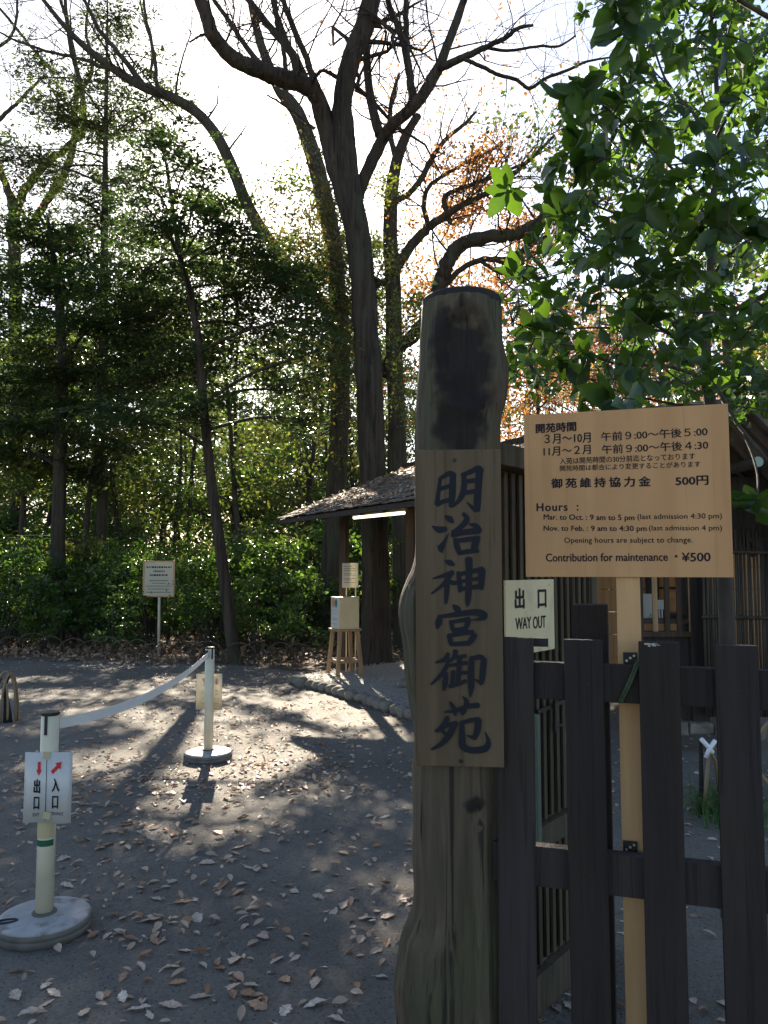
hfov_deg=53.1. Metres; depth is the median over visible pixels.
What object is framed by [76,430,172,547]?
forest tree
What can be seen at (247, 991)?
fallen leaf
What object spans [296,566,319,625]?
forest shrub
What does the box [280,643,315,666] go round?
bamboo hoop
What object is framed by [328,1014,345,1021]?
fallen leaf
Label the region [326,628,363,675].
wooden stand
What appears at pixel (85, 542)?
forest tree
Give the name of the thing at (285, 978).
fallen leaf
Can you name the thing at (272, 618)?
forest shrub
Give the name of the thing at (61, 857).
fallen leaf
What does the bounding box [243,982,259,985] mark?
fallen leaf
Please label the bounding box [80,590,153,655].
forest shrub
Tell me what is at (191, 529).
forest shrub
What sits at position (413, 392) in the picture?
forest tree
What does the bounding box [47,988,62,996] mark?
fallen leaf
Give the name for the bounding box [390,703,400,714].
kerb stone
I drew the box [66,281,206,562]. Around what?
forest tree
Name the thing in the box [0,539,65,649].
forest shrub
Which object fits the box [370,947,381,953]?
fallen leaf
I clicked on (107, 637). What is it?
bamboo hoop
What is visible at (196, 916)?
fallen leaf
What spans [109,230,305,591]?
forest tree
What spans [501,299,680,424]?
autumn tree
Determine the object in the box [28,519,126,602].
forest shrub
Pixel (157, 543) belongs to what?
forest shrub
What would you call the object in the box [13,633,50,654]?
bamboo hoop
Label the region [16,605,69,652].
forest shrub
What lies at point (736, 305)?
autumn tree
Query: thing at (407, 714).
kerb stone
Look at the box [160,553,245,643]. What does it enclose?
forest shrub
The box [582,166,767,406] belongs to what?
roadside tree
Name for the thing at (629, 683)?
green cord
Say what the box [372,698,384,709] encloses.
kerb stone
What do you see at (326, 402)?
forest tree
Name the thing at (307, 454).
forest tree
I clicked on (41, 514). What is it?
forest tree
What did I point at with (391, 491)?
roofed gate
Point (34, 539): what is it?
forest shrub
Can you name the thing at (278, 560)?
forest shrub
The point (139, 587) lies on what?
forest shrub
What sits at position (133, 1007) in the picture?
fallen leaf
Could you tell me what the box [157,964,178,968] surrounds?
fallen leaf
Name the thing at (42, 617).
forest shrub
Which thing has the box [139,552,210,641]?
forest shrub
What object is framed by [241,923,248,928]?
fallen leaf
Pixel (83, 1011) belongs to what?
fallen leaf
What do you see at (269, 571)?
forest shrub
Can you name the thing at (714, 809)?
grass clump
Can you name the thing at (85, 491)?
forest tree
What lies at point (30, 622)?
forest shrub
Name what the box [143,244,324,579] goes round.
forest tree
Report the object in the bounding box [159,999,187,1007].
fallen leaf
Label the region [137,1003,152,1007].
fallen leaf
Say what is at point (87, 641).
bamboo hoop
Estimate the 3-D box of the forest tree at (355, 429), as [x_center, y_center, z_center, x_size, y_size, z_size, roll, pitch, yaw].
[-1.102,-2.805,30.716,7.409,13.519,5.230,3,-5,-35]
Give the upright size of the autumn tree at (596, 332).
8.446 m
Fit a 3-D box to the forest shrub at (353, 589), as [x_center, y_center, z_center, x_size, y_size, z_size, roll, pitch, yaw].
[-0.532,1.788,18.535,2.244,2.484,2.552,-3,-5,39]
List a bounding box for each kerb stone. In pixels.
[288,675,296,683]
[296,676,307,686]
[305,679,314,688]
[311,680,321,689]
[317,682,327,691]
[325,684,336,693]
[331,685,343,695]
[337,688,348,697]
[344,689,357,700]
[354,692,366,702]
[361,694,370,704]
[366,695,377,707]
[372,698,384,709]
[379,700,393,712]
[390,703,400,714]
[395,705,408,717]
[404,708,411,720]
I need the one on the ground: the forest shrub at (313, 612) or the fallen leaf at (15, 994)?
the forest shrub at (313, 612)
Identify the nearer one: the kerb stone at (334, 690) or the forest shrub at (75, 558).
the kerb stone at (334, 690)
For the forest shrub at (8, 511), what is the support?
on the ground
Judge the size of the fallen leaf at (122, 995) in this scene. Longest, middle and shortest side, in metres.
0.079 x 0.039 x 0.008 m
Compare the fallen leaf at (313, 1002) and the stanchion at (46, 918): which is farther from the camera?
the stanchion at (46, 918)
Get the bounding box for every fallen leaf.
[8,988,21,999]
[17,1006,48,1015]
[39,998,54,1006]
[40,982,51,988]
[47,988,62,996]
[56,855,70,860]
[62,882,74,887]
[77,1006,89,1015]
[94,1000,106,1004]
[95,991,103,999]
[98,990,110,998]
[117,988,127,1001]
[118,970,127,982]
[124,1006,141,1010]
[137,961,144,971]
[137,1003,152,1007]
[139,916,159,921]
[145,1007,153,1018]
[146,835,155,839]
[149,936,158,944]
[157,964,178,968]
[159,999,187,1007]
[165,978,186,983]
[173,898,192,902]
[189,993,215,998]
[192,912,202,921]
[200,859,218,863]
[215,964,224,968]
[217,880,228,889]
[225,982,241,989]
[228,955,240,963]
[229,988,236,999]
[232,888,243,894]
[240,987,253,994]
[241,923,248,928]
[242,999,266,1009]
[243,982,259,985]
[257,933,268,938]
[260,848,270,851]
[270,956,282,963]
[278,975,290,981]
[279,1004,291,1015]
[289,954,300,961]
[303,997,330,1007]
[309,975,320,987]
[313,893,324,898]
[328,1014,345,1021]
[338,901,346,908]
[356,935,365,943]
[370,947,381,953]
[381,913,395,917]
[383,939,389,947]
[400,892,413,899]
[561,998,570,1008]
[689,997,697,1003]
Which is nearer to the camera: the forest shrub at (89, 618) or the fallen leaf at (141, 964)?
the fallen leaf at (141, 964)
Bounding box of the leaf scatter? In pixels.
[0,659,767,1023]
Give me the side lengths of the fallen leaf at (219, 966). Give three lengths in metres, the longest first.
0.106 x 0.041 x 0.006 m
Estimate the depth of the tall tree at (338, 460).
16.25 m
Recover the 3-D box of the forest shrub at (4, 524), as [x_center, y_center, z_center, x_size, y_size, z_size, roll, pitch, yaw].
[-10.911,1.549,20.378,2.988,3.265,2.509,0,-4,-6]
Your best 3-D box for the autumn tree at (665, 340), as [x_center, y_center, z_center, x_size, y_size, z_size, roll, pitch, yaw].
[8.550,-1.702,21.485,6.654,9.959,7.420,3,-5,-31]
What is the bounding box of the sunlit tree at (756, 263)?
[385,0,767,405]
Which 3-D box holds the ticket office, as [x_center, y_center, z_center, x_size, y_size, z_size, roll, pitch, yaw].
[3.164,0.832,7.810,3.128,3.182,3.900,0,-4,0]
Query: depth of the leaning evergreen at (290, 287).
13.09 m
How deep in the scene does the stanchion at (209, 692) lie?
6.45 m
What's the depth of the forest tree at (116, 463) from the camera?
26.86 m
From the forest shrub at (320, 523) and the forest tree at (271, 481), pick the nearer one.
the forest shrub at (320, 523)
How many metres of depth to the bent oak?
15.02 m
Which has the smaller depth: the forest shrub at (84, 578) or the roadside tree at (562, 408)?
the forest shrub at (84, 578)
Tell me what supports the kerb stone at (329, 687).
on the path
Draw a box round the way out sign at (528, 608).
[504,579,554,651]
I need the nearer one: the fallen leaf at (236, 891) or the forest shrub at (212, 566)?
the fallen leaf at (236, 891)
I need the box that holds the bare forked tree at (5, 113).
[0,0,206,617]
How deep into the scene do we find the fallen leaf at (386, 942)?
3.27 m
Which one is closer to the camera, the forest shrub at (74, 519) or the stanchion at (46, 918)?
the stanchion at (46, 918)
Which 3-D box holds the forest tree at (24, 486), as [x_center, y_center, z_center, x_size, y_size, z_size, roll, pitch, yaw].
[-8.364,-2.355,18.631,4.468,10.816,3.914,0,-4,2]
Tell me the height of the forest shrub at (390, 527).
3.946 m
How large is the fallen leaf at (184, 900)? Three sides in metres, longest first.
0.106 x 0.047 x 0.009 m
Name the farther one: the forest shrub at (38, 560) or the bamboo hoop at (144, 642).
the forest shrub at (38, 560)
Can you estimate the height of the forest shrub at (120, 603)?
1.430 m
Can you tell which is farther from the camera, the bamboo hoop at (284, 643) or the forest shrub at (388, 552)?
the forest shrub at (388, 552)
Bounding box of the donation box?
[331,596,359,628]
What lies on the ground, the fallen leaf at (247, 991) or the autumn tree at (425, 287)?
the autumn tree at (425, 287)
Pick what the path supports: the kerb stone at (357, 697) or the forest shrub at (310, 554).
the kerb stone at (357, 697)
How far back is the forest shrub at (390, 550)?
14.69 m
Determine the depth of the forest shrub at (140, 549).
17.74 m
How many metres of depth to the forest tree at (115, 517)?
19.84 m
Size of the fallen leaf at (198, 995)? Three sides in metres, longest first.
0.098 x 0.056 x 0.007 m
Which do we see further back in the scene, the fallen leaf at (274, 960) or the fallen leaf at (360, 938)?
the fallen leaf at (360, 938)
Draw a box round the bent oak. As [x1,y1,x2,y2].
[272,0,679,651]
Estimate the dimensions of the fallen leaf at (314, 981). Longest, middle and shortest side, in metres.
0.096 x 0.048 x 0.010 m
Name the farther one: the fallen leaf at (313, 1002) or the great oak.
the great oak
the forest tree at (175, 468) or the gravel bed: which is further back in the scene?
the forest tree at (175, 468)
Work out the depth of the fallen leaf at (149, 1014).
2.75 m
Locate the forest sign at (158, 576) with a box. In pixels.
[143,561,174,654]
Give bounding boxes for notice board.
[524,404,733,1023]
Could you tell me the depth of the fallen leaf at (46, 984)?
2.94 m
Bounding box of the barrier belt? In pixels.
[60,652,208,727]
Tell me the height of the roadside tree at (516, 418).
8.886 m
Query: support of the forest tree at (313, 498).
on the ground
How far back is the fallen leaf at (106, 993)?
2.88 m
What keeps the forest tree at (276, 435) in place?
on the ground
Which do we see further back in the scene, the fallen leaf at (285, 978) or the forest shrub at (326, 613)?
the forest shrub at (326, 613)
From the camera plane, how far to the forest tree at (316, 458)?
29.80 m
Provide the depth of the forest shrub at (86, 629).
15.14 m
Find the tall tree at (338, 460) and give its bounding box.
[0,0,406,644]
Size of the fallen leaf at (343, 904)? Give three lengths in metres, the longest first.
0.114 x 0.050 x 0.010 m
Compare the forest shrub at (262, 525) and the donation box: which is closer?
the donation box
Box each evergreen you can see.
[0,192,190,642]
[46,87,372,664]
[484,0,767,917]
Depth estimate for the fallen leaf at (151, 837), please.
4.55 m
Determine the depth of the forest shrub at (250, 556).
17.32 m
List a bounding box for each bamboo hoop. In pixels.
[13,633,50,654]
[36,636,65,653]
[55,638,88,662]
[74,640,106,660]
[87,636,124,662]
[105,640,137,664]
[123,639,152,664]
[138,642,176,665]
[151,640,195,664]
[170,644,204,665]
[185,641,226,664]
[239,641,273,665]
[265,642,297,665]
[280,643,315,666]
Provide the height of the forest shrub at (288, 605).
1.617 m
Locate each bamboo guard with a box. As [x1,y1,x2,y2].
[0,671,18,722]
[699,720,767,814]
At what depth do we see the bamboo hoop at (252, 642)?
12.69 m
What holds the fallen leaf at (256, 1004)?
on the path
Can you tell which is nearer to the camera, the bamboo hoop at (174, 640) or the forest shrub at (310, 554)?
the bamboo hoop at (174, 640)
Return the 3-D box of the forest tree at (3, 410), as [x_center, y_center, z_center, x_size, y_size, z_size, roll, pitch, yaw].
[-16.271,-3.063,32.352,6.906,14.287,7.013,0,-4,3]
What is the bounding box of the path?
[0,655,767,1023]
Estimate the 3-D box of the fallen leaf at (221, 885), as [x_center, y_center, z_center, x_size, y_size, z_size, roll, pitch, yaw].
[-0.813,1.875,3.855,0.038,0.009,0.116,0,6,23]
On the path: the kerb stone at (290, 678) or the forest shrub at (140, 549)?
the kerb stone at (290, 678)
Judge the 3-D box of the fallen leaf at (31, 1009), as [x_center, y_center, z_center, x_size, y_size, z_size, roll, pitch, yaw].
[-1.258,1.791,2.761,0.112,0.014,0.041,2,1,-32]
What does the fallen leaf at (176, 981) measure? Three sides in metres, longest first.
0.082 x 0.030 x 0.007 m
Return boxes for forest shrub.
[0,502,10,592]
[0,510,36,579]
[0,529,51,623]
[0,531,30,630]
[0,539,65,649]
[0,542,92,634]
[0,544,82,643]
[0,565,69,648]
[0,607,20,641]
[2,525,81,613]
[8,512,90,610]
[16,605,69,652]
[19,576,82,650]
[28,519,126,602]
[30,595,74,629]
[35,560,98,640]
[37,546,109,634]
[48,524,91,555]
[57,560,156,643]
[62,572,129,647]
[65,556,117,630]
[66,511,154,564]
[72,589,140,648]
[76,524,149,614]
[77,543,203,647]
[79,512,191,623]
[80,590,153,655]
[93,535,210,634]
[106,577,155,634]
[108,530,212,622]
[108,549,213,639]
[136,537,210,599]
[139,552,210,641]
[157,533,257,650]
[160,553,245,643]
[162,539,234,632]
[164,579,250,649]
[171,513,257,586]
[178,548,263,635]
[179,518,235,595]
[184,535,289,640]
[192,531,248,557]
[211,526,290,601]
[216,556,277,622]
[219,588,268,649]
[223,508,321,624]
[228,543,319,640]
[230,541,320,628]
[231,571,315,646]
[233,523,350,642]
[234,572,306,658]
[246,520,349,616]
[258,534,318,633]
[265,570,336,660]
[286,521,391,614]
[288,492,391,585]
[288,519,359,569]
[295,592,338,646]
[296,544,359,625]
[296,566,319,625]
[301,516,391,597]
[304,568,361,642]
[311,519,353,561]
[311,539,391,633]
[355,530,391,589]
[357,537,403,626]
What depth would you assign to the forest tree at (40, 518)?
40.25 m
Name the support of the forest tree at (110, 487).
on the ground
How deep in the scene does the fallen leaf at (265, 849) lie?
4.34 m
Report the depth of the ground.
14.73 m
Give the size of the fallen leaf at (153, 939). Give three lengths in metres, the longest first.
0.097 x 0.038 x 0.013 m
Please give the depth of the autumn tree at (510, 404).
26.93 m
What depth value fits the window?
6.91 m
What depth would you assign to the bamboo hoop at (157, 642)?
12.69 m
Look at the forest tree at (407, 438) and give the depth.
29.46 m
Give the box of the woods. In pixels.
[0,307,609,589]
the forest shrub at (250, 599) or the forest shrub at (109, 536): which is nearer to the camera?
the forest shrub at (250, 599)
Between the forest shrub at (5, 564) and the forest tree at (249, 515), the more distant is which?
the forest tree at (249, 515)
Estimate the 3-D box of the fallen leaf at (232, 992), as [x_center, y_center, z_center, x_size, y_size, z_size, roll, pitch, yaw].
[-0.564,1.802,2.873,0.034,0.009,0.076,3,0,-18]
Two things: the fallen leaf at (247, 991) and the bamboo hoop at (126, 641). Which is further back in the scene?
the bamboo hoop at (126, 641)
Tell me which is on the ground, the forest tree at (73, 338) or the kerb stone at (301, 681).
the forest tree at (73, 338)
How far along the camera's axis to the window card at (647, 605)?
7.07 m
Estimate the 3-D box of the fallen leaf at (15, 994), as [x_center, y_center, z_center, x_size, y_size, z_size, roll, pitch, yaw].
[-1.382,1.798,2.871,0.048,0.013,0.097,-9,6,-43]
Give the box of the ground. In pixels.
[0,589,616,670]
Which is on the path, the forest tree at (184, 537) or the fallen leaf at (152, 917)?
the fallen leaf at (152, 917)
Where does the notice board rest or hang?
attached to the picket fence
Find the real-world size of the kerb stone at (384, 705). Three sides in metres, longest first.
0.181 x 0.178 x 0.145 m
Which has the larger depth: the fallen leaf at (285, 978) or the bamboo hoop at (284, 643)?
the bamboo hoop at (284, 643)
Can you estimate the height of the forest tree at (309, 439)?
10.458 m
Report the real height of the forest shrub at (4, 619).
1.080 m
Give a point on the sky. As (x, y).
(254, 152)
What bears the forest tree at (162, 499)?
on the ground
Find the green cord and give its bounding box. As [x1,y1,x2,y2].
[618,660,638,702]
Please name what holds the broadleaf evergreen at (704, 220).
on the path
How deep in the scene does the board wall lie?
2.90 m
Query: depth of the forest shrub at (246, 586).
17.62 m
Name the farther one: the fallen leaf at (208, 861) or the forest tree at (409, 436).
the forest tree at (409, 436)
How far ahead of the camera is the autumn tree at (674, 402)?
27.43 m
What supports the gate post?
on the path
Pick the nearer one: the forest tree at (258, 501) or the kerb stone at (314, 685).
the kerb stone at (314, 685)
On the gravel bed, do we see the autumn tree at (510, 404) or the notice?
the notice
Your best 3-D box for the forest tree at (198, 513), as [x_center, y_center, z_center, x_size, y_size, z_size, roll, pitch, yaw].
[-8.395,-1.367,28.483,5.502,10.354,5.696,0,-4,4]
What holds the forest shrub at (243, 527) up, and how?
on the ground
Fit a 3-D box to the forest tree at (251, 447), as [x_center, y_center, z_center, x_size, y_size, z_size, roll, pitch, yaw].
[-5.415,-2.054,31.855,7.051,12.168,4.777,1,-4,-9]
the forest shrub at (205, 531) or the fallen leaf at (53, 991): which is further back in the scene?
the forest shrub at (205, 531)
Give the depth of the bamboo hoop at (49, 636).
14.17 m
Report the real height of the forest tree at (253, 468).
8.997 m
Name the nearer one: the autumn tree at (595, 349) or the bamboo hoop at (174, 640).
the bamboo hoop at (174, 640)
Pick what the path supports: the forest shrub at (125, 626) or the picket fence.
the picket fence
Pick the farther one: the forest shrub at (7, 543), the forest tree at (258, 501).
the forest tree at (258, 501)
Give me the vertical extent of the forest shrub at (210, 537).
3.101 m
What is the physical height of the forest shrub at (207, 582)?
2.387 m
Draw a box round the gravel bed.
[295,661,409,707]
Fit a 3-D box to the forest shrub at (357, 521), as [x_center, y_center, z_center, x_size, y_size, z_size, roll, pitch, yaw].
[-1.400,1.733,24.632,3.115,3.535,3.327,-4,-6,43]
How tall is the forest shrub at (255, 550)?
2.383 m
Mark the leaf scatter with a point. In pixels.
(186, 921)
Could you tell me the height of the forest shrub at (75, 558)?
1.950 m
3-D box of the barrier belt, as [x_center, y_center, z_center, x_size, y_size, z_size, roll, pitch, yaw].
[-1.473,1.116,4.972,0.010,0.150,2.991,0,-4,0]
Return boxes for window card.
[643,594,651,617]
[658,600,663,617]
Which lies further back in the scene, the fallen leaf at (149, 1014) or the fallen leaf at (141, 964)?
the fallen leaf at (141, 964)
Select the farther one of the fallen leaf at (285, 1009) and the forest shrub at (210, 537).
the forest shrub at (210, 537)
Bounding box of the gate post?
[393,286,508,1023]
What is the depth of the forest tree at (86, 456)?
31.09 m
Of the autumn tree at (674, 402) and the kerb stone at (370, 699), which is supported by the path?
the kerb stone at (370, 699)
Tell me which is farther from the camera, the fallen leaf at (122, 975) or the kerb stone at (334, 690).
the kerb stone at (334, 690)
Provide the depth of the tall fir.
19.33 m
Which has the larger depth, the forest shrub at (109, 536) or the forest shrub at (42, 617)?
the forest shrub at (109, 536)
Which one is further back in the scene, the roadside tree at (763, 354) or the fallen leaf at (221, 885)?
the roadside tree at (763, 354)
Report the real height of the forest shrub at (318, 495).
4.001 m
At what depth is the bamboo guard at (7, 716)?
8.02 m
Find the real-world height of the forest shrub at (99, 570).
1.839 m
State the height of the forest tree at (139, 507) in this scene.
8.385 m
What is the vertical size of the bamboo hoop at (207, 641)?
0.427 m
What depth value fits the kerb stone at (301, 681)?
10.35 m
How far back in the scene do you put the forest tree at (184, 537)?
35.80 m
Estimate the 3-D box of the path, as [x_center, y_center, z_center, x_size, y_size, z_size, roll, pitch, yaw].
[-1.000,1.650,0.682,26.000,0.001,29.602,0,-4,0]
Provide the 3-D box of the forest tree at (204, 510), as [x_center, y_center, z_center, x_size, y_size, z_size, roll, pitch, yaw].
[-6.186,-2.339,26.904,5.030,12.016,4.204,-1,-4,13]
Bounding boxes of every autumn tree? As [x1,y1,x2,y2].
[309,237,620,440]
[415,266,592,439]
[422,281,621,436]
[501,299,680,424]
[503,315,721,437]
[612,293,767,404]
[644,380,717,406]
[698,261,767,399]
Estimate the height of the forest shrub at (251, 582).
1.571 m
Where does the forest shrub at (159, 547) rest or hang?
on the ground
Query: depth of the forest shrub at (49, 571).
16.17 m
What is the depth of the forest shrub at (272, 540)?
17.77 m
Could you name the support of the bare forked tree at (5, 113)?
on the ground
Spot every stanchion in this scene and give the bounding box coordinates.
[0,710,91,951]
[184,646,231,764]
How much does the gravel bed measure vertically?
0.100 m
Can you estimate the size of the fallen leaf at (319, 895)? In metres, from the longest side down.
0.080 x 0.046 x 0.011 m
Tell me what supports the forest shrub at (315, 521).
on the ground
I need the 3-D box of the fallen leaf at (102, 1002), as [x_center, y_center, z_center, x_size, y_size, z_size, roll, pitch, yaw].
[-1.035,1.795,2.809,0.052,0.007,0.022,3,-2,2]
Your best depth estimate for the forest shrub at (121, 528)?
20.99 m
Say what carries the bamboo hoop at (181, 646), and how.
on the ground
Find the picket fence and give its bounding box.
[492,603,767,1023]
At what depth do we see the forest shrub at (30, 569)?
17.63 m
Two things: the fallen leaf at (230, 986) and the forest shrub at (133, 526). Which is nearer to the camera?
the fallen leaf at (230, 986)
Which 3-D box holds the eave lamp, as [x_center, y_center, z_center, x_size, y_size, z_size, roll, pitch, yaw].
[-0.084,0.028,9.925,0.075,0.092,1.367,2,-5,-28]
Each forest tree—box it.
[0,197,135,634]
[0,212,202,618]
[0,237,196,593]
[0,262,50,506]
[0,285,50,538]
[0,324,158,597]
[1,232,221,619]
[1,335,152,538]
[1,370,93,526]
[27,334,133,559]
[27,493,68,571]
[54,299,166,525]
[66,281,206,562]
[66,426,130,546]
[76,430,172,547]
[78,330,248,621]
[108,358,249,547]
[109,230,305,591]
[113,356,230,552]
[118,154,314,637]
[127,394,224,545]
[128,290,264,520]
[140,316,217,576]
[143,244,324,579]
[161,348,271,534]
[167,400,261,554]
[169,319,319,535]
[182,195,416,494]
[182,226,414,623]
[193,355,301,560]
[205,419,307,552]
[216,427,309,551]
[244,417,319,565]
[252,404,355,548]
[260,316,357,501]
[261,339,405,554]
[263,324,359,490]
[266,362,330,597]
[268,225,414,529]
[269,274,415,527]
[300,332,414,477]
[303,282,430,544]
[385,382,416,430]
[385,429,414,444]
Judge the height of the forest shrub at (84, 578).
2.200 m
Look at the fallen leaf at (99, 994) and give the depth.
2.86 m
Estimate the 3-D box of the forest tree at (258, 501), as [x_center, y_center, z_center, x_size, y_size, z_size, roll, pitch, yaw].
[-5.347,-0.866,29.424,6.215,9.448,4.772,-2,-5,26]
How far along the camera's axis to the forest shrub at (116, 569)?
15.38 m
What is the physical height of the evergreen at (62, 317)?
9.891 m
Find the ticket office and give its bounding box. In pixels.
[597,398,767,740]
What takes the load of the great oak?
on the ground
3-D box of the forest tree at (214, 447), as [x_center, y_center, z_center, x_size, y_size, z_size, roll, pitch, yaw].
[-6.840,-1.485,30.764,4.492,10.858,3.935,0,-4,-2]
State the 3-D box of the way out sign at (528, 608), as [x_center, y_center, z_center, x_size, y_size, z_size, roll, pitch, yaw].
[0.540,0.385,2.834,0.010,0.268,0.380,-3,-5,39]
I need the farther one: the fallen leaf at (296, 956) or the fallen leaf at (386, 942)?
the fallen leaf at (386, 942)
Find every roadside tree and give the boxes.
[501,351,613,431]
[509,382,666,589]
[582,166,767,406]
[682,241,767,396]
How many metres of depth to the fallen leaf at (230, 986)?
2.94 m
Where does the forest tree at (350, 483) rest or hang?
on the ground
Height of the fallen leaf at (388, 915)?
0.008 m
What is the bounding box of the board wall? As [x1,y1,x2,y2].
[500,442,597,1017]
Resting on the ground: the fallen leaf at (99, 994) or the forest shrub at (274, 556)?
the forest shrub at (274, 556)
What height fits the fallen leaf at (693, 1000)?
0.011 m
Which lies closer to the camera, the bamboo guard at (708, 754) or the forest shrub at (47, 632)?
the bamboo guard at (708, 754)
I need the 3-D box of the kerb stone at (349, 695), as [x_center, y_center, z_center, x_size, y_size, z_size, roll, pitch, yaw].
[-0.395,2.234,9.349,0.197,0.152,0.184,9,-1,28]
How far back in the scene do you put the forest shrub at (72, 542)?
28.69 m
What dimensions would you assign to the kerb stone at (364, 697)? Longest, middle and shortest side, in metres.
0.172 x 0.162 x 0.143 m
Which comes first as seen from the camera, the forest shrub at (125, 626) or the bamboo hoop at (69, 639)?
the bamboo hoop at (69, 639)
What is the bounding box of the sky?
[0,0,767,548]
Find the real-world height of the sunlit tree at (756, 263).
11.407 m
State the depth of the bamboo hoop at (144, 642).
12.76 m
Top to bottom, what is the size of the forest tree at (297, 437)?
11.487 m
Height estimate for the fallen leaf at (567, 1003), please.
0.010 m
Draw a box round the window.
[641,577,692,636]
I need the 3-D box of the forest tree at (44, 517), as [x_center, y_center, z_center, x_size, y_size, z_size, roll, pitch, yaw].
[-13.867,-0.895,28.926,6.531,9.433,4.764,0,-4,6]
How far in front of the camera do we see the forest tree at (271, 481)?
33.99 m
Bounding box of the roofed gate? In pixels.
[277,436,523,688]
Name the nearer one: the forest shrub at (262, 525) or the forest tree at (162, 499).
the forest shrub at (262, 525)
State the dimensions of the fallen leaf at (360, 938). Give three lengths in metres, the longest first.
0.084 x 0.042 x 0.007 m
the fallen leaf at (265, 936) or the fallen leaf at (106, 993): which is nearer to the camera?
the fallen leaf at (106, 993)
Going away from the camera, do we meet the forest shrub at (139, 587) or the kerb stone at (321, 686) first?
the kerb stone at (321, 686)
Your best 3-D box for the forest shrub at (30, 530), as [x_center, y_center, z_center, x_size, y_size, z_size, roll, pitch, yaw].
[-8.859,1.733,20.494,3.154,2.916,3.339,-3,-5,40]
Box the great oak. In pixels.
[122,0,680,666]
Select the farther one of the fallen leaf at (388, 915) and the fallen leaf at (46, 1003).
the fallen leaf at (388, 915)
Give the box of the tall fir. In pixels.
[0,0,200,631]
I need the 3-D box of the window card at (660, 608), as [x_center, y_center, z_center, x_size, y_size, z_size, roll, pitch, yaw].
[2.552,0.905,7.072,0.100,0.190,0.006,0,-4,0]
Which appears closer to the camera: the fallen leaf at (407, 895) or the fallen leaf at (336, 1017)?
the fallen leaf at (336, 1017)
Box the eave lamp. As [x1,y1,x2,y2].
[352,508,406,518]
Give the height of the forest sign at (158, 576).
1.742 m
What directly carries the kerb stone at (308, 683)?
on the path
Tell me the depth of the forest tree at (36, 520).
21.12 m
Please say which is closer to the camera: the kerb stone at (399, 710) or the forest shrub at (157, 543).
the kerb stone at (399, 710)
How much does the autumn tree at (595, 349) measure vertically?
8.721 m
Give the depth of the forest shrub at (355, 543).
17.20 m
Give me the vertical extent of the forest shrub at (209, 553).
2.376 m
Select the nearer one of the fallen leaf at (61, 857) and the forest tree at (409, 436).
the fallen leaf at (61, 857)
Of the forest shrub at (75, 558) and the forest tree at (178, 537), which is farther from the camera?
the forest tree at (178, 537)
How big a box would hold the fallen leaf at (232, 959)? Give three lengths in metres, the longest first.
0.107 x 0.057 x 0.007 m
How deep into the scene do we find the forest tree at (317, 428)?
36.14 m
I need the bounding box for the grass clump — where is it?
[683,767,767,834]
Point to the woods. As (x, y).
(256, 351)
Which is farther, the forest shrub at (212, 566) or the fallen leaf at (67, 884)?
the forest shrub at (212, 566)
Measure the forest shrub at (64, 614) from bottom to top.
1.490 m
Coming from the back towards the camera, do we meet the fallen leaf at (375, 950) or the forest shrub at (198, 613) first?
the forest shrub at (198, 613)
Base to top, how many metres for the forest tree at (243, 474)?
11.060 m
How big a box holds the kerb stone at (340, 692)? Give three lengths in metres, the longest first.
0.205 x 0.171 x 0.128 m

